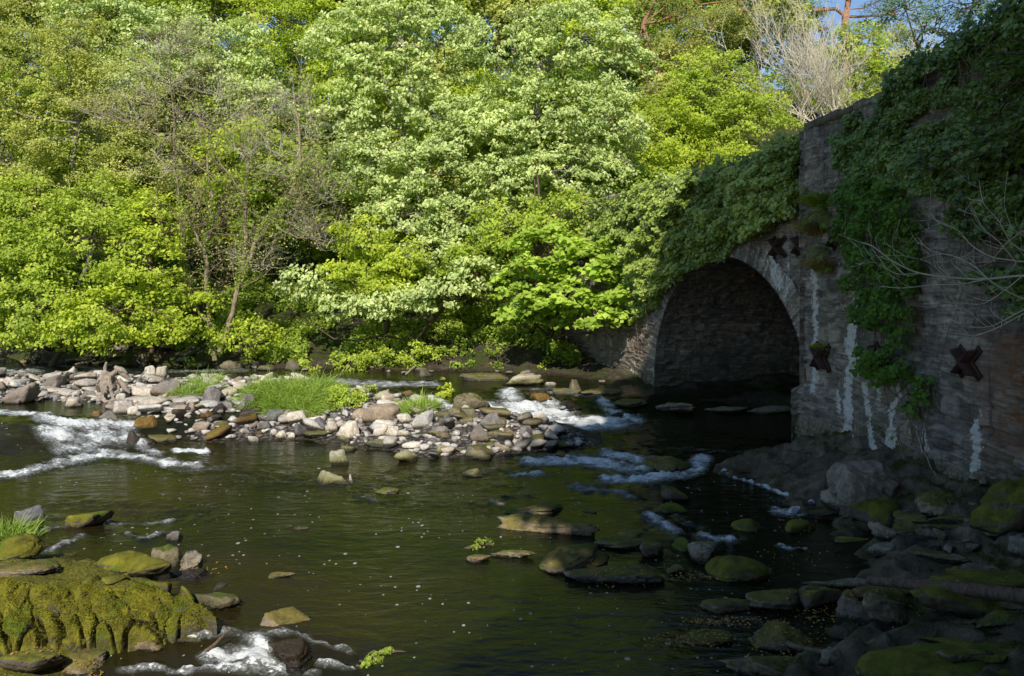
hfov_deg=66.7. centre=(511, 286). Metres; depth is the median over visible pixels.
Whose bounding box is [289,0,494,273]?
tree
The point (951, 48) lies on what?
ivy
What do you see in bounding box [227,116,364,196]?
tree
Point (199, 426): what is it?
boulder
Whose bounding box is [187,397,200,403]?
stone
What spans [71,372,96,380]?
stone
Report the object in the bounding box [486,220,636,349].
maple tree
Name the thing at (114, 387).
stone
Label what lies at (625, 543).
slab
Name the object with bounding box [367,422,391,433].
stone
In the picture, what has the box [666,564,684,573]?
boulder
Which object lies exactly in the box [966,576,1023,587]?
slab
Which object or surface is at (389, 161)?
tree
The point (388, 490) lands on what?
boulder
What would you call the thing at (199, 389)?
grass tuft
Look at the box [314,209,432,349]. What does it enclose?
tree
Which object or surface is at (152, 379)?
stone
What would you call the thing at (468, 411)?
boulder
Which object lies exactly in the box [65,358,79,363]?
stone
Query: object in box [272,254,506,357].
tree
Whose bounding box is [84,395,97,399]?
stone
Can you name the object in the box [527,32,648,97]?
tree
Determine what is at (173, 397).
stone
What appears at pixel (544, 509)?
boulder
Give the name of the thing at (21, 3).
tree
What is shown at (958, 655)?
slab
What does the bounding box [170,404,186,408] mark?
stone
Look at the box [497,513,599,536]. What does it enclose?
slab
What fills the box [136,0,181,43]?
tree
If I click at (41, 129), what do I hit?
tree
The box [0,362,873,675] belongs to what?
river water
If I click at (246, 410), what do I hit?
stone
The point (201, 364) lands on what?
stone
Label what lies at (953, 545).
boulder
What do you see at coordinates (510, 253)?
tree
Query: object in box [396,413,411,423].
boulder
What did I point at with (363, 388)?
stone
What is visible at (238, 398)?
grass tuft
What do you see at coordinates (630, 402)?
boulder
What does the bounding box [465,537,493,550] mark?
leafy weed
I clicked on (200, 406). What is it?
stone
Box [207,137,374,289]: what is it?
tree
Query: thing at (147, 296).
tree
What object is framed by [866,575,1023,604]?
fallen log
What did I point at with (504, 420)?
stone
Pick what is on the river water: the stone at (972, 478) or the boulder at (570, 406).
the boulder at (570, 406)
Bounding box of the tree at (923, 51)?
[878,38,942,79]
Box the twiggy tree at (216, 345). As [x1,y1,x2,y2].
[52,0,389,359]
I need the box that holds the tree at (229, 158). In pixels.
[136,114,316,285]
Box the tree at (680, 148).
[597,91,757,194]
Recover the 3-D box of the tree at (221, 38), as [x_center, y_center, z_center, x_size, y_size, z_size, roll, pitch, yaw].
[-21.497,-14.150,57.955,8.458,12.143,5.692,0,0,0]
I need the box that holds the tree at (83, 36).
[28,0,165,67]
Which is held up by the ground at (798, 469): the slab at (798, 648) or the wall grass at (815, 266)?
the slab at (798, 648)
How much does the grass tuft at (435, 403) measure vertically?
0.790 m
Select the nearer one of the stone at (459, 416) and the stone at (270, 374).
the stone at (459, 416)
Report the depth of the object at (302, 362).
33.41 m
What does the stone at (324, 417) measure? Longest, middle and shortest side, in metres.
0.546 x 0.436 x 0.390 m
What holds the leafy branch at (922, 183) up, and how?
hanging from the stone bridge
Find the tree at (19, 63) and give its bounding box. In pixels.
[0,46,45,98]
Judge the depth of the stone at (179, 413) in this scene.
21.20 m
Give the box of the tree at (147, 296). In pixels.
[28,187,206,366]
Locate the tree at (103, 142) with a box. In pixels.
[86,106,236,285]
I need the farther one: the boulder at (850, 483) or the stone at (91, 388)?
the stone at (91, 388)
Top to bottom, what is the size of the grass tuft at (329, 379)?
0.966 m
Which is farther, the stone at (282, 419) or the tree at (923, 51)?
the tree at (923, 51)
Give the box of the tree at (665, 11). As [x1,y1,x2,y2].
[630,0,683,31]
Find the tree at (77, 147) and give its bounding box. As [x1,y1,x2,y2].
[32,115,152,227]
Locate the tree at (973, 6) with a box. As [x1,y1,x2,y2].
[864,0,1016,72]
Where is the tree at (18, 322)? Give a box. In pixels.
[0,166,157,367]
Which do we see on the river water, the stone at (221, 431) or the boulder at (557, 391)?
the boulder at (557, 391)
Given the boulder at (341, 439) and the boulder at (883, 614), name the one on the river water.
the boulder at (341, 439)
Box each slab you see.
[2,376,18,386]
[2,382,41,403]
[43,372,63,380]
[302,430,333,437]
[363,439,383,447]
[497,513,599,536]
[538,543,609,573]
[557,440,576,448]
[563,564,668,583]
[594,537,645,549]
[780,640,825,655]
[803,507,838,515]
[804,578,867,587]
[834,536,868,543]
[852,585,910,598]
[892,510,927,532]
[896,490,908,495]
[912,516,970,524]
[916,524,956,529]
[916,637,989,643]
[935,649,993,662]
[945,566,957,571]
[961,619,978,624]
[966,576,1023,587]
[972,655,1007,662]
[975,610,1023,627]
[983,632,1002,634]
[984,532,999,540]
[997,601,1023,610]
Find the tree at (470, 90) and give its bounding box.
[413,65,564,191]
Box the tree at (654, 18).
[607,0,682,37]
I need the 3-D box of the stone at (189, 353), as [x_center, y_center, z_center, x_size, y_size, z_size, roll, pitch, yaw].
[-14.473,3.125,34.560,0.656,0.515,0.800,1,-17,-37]
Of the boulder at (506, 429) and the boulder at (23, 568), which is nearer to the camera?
the boulder at (23, 568)
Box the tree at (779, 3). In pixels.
[710,0,821,132]
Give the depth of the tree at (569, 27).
51.97 m
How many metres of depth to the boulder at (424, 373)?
30.18 m
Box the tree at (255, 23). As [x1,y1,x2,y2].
[202,1,303,40]
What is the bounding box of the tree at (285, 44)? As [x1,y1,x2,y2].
[221,0,357,185]
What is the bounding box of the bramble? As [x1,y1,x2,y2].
[884,365,939,458]
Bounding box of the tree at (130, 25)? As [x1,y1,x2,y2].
[69,0,179,62]
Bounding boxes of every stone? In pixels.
[0,367,6,377]
[0,381,7,391]
[8,378,30,384]
[8,381,21,389]
[18,358,28,363]
[29,374,43,381]
[31,353,40,361]
[34,396,44,401]
[38,390,47,396]
[44,393,60,397]
[45,387,61,392]
[58,389,75,395]
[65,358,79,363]
[65,390,81,397]
[66,366,77,378]
[69,371,85,379]
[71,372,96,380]
[73,360,92,364]
[74,379,96,388]
[76,357,96,361]
[84,386,95,390]
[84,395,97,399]
[87,354,98,360]
[93,370,102,375]
[96,359,108,364]
[105,402,113,408]
[107,362,118,364]
[108,351,121,359]
[112,381,120,391]
[113,346,122,351]
[114,343,126,348]
[116,360,129,365]
[117,376,133,383]
[131,385,151,395]
[136,382,145,386]
[137,404,163,412]
[138,351,158,363]
[138,396,171,404]
[144,340,164,349]
[146,375,164,383]
[159,342,173,352]
[161,401,171,407]
[164,412,175,422]
[166,395,181,401]
[169,401,185,406]
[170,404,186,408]
[171,409,186,417]
[173,396,195,402]
[177,357,192,365]
[179,350,195,358]
[185,344,195,349]
[185,405,198,410]
[186,345,200,351]
[186,361,207,368]
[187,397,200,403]
[195,402,210,410]
[199,400,217,408]
[200,412,212,419]
[202,377,218,383]
[204,384,222,390]
[205,424,231,440]
[210,414,223,419]
[213,403,226,411]
[220,392,228,399]
[222,386,237,395]
[228,380,236,386]
[233,381,249,387]
[236,413,256,424]
[239,407,262,415]
[249,421,257,428]
[252,430,261,435]
[257,421,272,430]
[258,372,272,381]
[278,410,305,424]
[286,411,305,426]
[302,417,323,430]
[309,415,326,419]
[336,420,343,428]
[342,409,348,417]
[355,385,370,392]
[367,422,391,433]
[375,389,389,400]
[375,419,397,425]
[376,399,398,404]
[380,392,395,400]
[382,436,399,448]
[394,393,401,398]
[402,441,420,448]
[409,394,428,405]
[410,405,423,416]
[414,367,426,371]
[429,426,448,431]
[429,452,437,457]
[436,431,450,438]
[438,417,454,428]
[441,446,454,455]
[451,411,467,419]
[479,407,510,419]
[483,424,505,430]
[485,441,494,446]
[496,432,512,441]
[500,417,506,426]
[513,438,530,451]
[517,413,532,423]
[521,432,530,440]
[522,417,543,427]
[529,439,546,448]
[530,433,544,440]
[533,413,546,418]
[543,440,558,450]
[544,428,557,440]
[547,424,565,433]
[943,544,952,552]
[968,476,976,480]
[979,478,987,485]
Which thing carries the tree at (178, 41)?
on the ground at (798, 469)
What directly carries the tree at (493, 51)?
on the ground at (798, 469)
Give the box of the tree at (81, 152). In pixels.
[0,116,145,306]
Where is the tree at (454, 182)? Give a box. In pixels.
[389,153,541,263]
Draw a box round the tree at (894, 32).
[826,18,945,97]
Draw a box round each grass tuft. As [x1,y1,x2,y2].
[0,510,52,539]
[161,369,224,396]
[182,368,230,382]
[227,382,288,410]
[232,362,298,396]
[252,375,322,408]
[253,388,309,416]
[256,380,333,406]
[264,363,334,392]
[268,377,350,410]
[281,390,333,417]
[297,367,353,391]
[304,382,353,408]
[397,387,447,414]
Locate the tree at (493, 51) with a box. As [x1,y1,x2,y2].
[422,27,519,92]
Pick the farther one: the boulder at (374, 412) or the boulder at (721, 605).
the boulder at (374, 412)
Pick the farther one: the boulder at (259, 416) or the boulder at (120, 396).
the boulder at (120, 396)
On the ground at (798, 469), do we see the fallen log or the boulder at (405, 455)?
the boulder at (405, 455)
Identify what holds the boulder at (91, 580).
on the ground at (798, 469)
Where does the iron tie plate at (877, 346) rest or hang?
attached to the stone bridge
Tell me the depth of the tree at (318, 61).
58.01 m
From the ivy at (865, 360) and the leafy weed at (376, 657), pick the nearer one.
the leafy weed at (376, 657)
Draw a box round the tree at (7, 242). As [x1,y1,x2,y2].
[0,169,58,280]
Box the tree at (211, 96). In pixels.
[131,30,267,233]
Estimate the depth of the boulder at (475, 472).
16.40 m
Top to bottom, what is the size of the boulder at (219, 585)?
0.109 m
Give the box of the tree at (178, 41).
[157,11,218,117]
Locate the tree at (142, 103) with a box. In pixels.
[78,52,188,151]
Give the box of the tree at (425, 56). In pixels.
[364,37,463,98]
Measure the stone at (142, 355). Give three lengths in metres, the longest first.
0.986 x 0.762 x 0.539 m
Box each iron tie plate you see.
[767,235,786,258]
[790,235,799,256]
[808,341,830,372]
[825,224,845,250]
[866,341,890,367]
[949,344,982,380]
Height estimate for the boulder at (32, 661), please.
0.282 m
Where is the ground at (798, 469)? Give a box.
[0,89,1023,675]
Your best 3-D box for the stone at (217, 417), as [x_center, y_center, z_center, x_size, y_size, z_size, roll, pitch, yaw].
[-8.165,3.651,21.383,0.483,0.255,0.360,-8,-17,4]
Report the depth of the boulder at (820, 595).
9.77 m
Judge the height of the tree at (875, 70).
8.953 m
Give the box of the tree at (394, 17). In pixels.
[323,0,417,70]
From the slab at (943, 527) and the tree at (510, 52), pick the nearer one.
the slab at (943, 527)
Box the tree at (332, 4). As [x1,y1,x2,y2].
[257,0,365,159]
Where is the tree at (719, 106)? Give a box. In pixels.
[652,40,803,159]
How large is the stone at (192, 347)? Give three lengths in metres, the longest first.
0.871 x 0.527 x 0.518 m
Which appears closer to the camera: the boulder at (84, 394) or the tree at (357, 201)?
the boulder at (84, 394)
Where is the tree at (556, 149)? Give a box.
[510,93,577,174]
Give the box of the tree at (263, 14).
[204,0,310,65]
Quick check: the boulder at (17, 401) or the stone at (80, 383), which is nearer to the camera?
the boulder at (17, 401)
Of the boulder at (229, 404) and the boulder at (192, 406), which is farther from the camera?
the boulder at (229, 404)
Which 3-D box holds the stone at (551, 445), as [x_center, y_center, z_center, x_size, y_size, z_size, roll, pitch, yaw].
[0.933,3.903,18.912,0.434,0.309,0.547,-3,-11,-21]
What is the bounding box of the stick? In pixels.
[204,628,232,652]
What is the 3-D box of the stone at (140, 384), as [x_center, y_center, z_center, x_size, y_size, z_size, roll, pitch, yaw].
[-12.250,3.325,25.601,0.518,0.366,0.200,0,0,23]
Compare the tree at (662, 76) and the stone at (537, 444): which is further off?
the tree at (662, 76)
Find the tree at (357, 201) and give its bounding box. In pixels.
[313,146,458,282]
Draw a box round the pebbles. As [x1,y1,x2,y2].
[0,373,584,455]
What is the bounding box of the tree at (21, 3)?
[0,0,111,189]
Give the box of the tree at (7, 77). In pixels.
[0,37,46,148]
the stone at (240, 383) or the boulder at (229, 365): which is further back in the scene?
the boulder at (229, 365)
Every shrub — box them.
[173,355,197,369]
[241,326,307,362]
[537,356,554,369]
[688,0,880,130]
[839,169,1023,337]
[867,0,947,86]
[886,102,1023,354]
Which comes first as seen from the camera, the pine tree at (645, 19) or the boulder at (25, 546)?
the boulder at (25, 546)
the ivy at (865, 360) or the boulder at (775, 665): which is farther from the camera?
the ivy at (865, 360)
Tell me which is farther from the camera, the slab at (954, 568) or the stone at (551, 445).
the stone at (551, 445)
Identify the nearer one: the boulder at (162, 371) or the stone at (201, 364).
the boulder at (162, 371)
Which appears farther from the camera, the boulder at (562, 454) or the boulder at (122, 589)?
the boulder at (562, 454)
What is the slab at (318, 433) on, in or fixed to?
in the river water
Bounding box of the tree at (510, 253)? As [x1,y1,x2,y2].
[454,162,571,272]
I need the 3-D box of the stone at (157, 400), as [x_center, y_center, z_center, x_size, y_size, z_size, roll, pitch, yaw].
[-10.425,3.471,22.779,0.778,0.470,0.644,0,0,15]
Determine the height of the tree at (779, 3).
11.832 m
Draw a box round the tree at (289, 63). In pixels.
[244,26,325,119]
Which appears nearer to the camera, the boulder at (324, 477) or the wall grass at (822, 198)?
the boulder at (324, 477)
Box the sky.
[8,0,999,112]
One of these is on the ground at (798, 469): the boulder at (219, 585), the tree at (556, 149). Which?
the tree at (556, 149)
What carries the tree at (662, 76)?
on the ground at (798, 469)
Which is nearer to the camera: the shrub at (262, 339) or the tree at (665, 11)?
the shrub at (262, 339)
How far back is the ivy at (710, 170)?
26.26 m
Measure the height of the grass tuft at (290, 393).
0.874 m
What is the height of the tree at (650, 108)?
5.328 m
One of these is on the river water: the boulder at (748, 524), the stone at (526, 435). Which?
the boulder at (748, 524)
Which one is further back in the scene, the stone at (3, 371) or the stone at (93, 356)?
the stone at (93, 356)
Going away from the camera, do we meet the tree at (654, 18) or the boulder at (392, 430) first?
the boulder at (392, 430)
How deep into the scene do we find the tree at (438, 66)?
48.30 m
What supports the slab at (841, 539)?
on the ground at (798, 469)
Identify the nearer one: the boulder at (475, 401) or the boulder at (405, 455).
the boulder at (405, 455)
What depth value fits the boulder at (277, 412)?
21.48 m
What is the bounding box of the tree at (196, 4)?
[147,0,244,180]
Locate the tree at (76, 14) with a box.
[63,0,150,157]
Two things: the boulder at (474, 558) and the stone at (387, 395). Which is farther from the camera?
the stone at (387, 395)
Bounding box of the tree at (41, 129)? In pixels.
[0,98,91,199]
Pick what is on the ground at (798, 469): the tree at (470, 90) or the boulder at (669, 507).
the tree at (470, 90)
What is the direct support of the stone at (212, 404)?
on the ground at (798, 469)
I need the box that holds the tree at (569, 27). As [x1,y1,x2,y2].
[520,0,637,78]
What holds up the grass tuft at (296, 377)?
on the ground at (798, 469)
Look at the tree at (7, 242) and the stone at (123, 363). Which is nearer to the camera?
the stone at (123, 363)
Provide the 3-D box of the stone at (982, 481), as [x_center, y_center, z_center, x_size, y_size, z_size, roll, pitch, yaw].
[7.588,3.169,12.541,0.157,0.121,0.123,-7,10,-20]
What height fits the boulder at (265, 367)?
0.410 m
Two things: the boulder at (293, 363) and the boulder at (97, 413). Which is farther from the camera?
the boulder at (293, 363)
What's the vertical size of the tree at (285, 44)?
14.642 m
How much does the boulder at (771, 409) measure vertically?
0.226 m
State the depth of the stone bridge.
17.57 m
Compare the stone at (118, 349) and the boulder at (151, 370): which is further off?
the stone at (118, 349)
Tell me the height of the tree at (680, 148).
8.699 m
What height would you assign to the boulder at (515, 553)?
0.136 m
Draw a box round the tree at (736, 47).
[649,5,764,84]
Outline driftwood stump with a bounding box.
[96,362,130,401]
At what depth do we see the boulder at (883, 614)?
8.60 m
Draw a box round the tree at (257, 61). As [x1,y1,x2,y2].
[32,0,300,247]
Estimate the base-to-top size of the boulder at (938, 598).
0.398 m
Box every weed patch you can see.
[326,332,454,371]
[441,335,518,369]
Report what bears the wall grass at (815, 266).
attached to the stone bridge
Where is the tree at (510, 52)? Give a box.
[486,8,593,145]
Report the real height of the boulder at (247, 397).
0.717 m
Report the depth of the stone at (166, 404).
22.35 m
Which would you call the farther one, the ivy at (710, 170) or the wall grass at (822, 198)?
the ivy at (710, 170)
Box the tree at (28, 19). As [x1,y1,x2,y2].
[0,0,56,107]
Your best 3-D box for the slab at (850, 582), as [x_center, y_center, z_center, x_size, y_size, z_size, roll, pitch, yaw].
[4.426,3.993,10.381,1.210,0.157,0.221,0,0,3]
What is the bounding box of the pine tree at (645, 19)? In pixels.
[608,0,777,139]
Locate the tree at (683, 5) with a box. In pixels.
[648,0,751,56]
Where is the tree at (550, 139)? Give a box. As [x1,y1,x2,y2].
[487,56,626,182]
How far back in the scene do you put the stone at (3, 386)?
25.97 m
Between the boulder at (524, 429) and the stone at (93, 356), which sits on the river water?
the boulder at (524, 429)
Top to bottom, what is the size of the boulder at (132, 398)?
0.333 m
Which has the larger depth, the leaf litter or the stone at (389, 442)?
the stone at (389, 442)
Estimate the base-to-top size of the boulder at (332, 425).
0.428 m
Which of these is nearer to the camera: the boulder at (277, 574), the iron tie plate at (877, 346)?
the boulder at (277, 574)
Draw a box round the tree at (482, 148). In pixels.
[442,71,568,191]
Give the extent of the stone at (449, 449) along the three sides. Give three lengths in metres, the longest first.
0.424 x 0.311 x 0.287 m
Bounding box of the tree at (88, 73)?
[0,12,189,309]
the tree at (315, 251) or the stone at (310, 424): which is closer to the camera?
the stone at (310, 424)
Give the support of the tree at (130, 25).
on the ground at (798, 469)
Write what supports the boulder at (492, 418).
on the ground at (798, 469)
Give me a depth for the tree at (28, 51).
58.10 m
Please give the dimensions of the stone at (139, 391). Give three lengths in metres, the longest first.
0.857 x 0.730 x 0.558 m
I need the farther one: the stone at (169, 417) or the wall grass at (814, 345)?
the stone at (169, 417)
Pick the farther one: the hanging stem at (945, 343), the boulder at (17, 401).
the boulder at (17, 401)
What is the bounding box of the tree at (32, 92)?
[0,49,147,242]
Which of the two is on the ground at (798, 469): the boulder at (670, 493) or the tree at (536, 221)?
the tree at (536, 221)
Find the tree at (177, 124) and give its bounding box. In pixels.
[110,92,218,196]
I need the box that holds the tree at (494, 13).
[458,0,576,84]
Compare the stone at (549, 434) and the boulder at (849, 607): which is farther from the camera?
the stone at (549, 434)
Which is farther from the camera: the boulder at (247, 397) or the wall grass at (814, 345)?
the boulder at (247, 397)
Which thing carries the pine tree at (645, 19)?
on the ground at (798, 469)
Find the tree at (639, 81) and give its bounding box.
[604,37,687,109]
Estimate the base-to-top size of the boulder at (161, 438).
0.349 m
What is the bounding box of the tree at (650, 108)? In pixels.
[562,91,691,166]
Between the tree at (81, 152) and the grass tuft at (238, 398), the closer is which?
the grass tuft at (238, 398)
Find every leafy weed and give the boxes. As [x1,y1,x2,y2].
[321,384,380,410]
[356,646,404,667]
[434,377,454,397]
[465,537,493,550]
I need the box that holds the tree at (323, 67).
[290,17,408,229]
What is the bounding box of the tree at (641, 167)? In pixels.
[534,141,677,212]
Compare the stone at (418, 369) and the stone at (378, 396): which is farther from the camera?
the stone at (418, 369)
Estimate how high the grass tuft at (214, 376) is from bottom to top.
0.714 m
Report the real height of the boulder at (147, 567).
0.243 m
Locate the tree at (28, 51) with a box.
[0,24,71,94]
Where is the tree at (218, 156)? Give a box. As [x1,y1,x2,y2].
[165,123,272,206]
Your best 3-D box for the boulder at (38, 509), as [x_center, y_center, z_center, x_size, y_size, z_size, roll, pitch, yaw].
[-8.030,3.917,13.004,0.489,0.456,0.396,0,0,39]
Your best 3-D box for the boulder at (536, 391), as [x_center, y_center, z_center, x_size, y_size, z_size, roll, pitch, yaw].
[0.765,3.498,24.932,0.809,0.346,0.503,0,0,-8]
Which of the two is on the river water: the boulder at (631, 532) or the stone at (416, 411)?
the boulder at (631, 532)
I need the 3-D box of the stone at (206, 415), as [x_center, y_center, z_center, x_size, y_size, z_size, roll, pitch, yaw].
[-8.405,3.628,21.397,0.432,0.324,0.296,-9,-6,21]
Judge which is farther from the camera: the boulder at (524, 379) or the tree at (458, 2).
the tree at (458, 2)
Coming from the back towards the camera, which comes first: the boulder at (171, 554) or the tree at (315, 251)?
the tree at (315, 251)
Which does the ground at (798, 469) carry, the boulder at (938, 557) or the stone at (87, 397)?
the boulder at (938, 557)
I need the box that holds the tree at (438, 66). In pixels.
[357,34,474,163]
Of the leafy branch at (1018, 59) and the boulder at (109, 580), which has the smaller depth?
the boulder at (109, 580)
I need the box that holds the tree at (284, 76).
[201,58,342,190]
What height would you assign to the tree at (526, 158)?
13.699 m
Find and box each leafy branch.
[879,82,1023,200]
[948,12,1023,126]
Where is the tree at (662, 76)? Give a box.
[636,36,771,162]
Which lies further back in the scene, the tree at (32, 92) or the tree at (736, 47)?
the tree at (736, 47)
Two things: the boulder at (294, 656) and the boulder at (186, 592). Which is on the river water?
the boulder at (294, 656)
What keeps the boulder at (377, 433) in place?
on the ground at (798, 469)
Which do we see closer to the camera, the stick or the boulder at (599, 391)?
the stick
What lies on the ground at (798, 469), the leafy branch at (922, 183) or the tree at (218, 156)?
the tree at (218, 156)
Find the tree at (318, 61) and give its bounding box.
[286,31,388,104]
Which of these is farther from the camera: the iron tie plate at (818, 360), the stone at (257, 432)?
the stone at (257, 432)
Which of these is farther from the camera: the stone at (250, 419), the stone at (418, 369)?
the stone at (418, 369)
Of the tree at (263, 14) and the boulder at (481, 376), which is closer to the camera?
the boulder at (481, 376)
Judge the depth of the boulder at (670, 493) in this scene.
14.57 m
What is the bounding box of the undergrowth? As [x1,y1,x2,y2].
[0,183,581,369]
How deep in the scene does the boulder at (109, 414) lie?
20.47 m
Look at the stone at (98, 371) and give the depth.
29.12 m
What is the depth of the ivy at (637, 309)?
27.86 m
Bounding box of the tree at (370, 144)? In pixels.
[334,88,413,186]
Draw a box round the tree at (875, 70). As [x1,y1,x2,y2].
[800,19,902,114]
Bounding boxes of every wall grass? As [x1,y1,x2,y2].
[779,212,827,235]
[792,185,832,207]
[795,247,841,271]
[809,343,829,350]
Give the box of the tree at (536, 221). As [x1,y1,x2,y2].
[432,163,594,343]
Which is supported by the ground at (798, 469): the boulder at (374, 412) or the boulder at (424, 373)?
the boulder at (374, 412)
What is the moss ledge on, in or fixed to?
on the ground at (798, 469)
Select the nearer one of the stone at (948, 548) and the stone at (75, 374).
the stone at (948, 548)
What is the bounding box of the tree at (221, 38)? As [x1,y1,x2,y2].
[172,16,275,169]
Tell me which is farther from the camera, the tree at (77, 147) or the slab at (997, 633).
the tree at (77, 147)
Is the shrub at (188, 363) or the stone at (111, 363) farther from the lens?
the stone at (111, 363)
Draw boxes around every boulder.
[0,533,45,560]
[0,559,61,577]
[0,647,65,672]
[10,398,20,403]
[14,505,44,527]
[43,373,66,387]
[62,637,85,651]
[62,648,106,675]
[65,397,83,407]
[65,510,113,527]
[72,385,79,389]
[79,391,94,398]
[81,574,99,585]
[91,410,102,416]
[97,550,150,574]
[99,410,118,420]
[101,575,126,584]
[112,399,133,413]
[113,587,126,591]
[115,393,126,399]
[124,396,155,400]
[126,556,171,577]
[127,406,137,414]
[127,431,138,444]
[133,415,158,428]
[135,639,165,651]
[144,365,155,374]
[144,580,171,592]
[148,434,177,443]
[150,380,180,395]
[151,544,181,566]
[155,366,168,376]
[165,531,182,540]
[169,568,213,580]
[177,637,208,642]
[180,550,202,569]
[180,586,192,598]
[189,402,195,411]
[192,421,210,432]
[192,592,241,609]
[202,386,221,401]
[208,424,214,430]
[213,581,227,590]
[214,421,228,425]
[218,401,232,409]
[219,360,244,369]
[232,376,246,382]
[238,393,255,409]
[248,436,258,443]
[256,364,275,370]
[257,414,264,420]
[260,606,311,626]
[262,409,284,421]
[267,637,312,674]
[268,572,295,577]
[270,429,276,435]
[276,430,286,438]
[285,358,303,370]
[285,433,294,439]
[293,526,308,529]
[294,423,306,436]
[314,417,326,429]
[316,470,349,484]
[327,421,337,431]
[329,449,348,464]
[330,412,339,417]
[336,420,359,439]
[336,436,350,443]
[339,445,357,451]
[352,408,364,419]
[361,403,400,425]
[373,426,387,437]
[374,487,399,493]
[384,426,398,435]
[394,449,418,461]
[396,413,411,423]
[396,429,410,436]
[401,390,412,395]
[412,410,433,430]
[419,369,432,376]
[424,405,435,410]
[428,430,440,436]
[433,410,448,418]
[436,445,445,455]
[449,407,460,415]
[452,392,490,409]
[459,416,472,425]
[460,372,509,380]
[460,407,475,417]
[462,468,482,477]
[464,443,494,459]
[466,554,490,562]
[470,425,489,442]
[479,413,501,428]
[487,430,502,439]
[491,550,535,557]
[495,444,511,453]
[503,427,516,438]
[503,503,562,514]
[505,374,543,385]
[510,452,528,454]
[519,425,531,436]
[528,390,547,396]
[530,393,552,401]
[544,382,556,386]
[552,388,581,394]
[555,451,565,457]
[558,400,580,410]
[569,379,580,392]
[581,388,622,394]
[582,507,596,512]
[611,398,647,406]
[611,412,632,417]
[617,527,643,537]
[639,539,663,557]
[641,455,689,471]
[656,402,694,412]
[659,502,687,513]
[661,485,688,500]
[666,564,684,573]
[672,537,688,551]
[679,629,732,645]
[688,541,718,563]
[698,598,752,613]
[703,406,750,412]
[705,555,771,581]
[719,655,795,675]
[730,518,761,530]
[745,588,800,609]
[748,406,790,413]
[750,620,818,652]
[785,519,815,532]
[799,584,842,608]
[817,646,841,666]
[820,460,900,510]
[834,589,870,625]
[839,497,901,530]
[854,642,1013,675]
[862,588,908,631]
[864,542,895,557]
[868,521,896,540]
[907,529,946,550]
[908,548,970,563]
[909,568,1023,619]
[914,491,965,517]
[947,541,959,549]
[957,562,1001,570]
[966,543,981,553]
[969,478,1023,534]
[1003,533,1023,558]
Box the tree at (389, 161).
[320,125,517,322]
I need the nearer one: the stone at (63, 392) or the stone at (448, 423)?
the stone at (448, 423)
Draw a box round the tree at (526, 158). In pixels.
[424,0,663,271]
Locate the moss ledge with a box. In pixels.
[0,577,216,656]
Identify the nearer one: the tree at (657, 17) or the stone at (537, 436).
the stone at (537, 436)
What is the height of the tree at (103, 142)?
9.508 m
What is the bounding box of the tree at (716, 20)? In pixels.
[690,1,769,70]
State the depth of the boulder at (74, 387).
25.99 m
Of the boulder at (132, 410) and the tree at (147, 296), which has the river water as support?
the boulder at (132, 410)
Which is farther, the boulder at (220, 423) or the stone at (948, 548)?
the boulder at (220, 423)
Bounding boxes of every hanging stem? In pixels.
[909,312,927,386]
[933,287,963,402]
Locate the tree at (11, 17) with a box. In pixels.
[0,0,30,46]
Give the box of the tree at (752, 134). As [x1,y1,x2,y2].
[645,86,763,158]
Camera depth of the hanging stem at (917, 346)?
14.20 m
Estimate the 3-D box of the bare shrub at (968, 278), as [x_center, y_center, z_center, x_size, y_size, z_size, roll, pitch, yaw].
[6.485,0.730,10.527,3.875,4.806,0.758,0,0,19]
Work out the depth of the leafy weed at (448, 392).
24.99 m
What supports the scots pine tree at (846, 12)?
on the ground at (798, 469)
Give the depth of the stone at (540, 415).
20.68 m
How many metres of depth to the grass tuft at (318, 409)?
21.91 m
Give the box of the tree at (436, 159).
[360,95,502,181]
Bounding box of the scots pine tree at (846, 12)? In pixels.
[758,0,933,93]
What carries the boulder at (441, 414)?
on the ground at (798, 469)
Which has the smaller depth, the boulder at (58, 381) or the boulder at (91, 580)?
the boulder at (91, 580)
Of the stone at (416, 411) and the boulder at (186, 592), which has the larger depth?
the stone at (416, 411)
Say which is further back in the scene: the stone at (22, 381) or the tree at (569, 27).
the tree at (569, 27)
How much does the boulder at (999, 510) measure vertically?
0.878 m
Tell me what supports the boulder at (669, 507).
on the river water
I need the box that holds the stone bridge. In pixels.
[535,49,1023,485]
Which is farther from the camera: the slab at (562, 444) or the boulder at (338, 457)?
the slab at (562, 444)
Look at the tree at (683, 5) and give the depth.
55.96 m
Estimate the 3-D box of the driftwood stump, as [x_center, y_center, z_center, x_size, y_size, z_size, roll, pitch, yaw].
[-12.238,2.953,23.856,0.972,1.284,0.636,0,0,-21]
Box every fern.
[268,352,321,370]
[797,187,810,197]
[798,200,830,230]
[803,241,828,265]
[814,266,831,275]
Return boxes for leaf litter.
[4,502,1011,675]
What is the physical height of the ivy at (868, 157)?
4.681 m
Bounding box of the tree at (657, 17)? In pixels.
[602,0,677,104]
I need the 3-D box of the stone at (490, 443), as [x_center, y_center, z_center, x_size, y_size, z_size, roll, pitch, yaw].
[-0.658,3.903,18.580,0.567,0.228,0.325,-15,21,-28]
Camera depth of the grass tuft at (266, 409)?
21.97 m
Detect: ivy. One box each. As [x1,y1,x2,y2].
[566,130,799,258]
[577,140,799,318]
[605,245,678,338]
[820,177,930,422]
[826,2,1023,247]
[869,0,1023,126]
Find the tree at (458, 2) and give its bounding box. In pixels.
[387,0,487,182]
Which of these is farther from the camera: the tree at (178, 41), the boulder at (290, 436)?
the tree at (178, 41)
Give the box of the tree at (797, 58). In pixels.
[739,0,867,114]

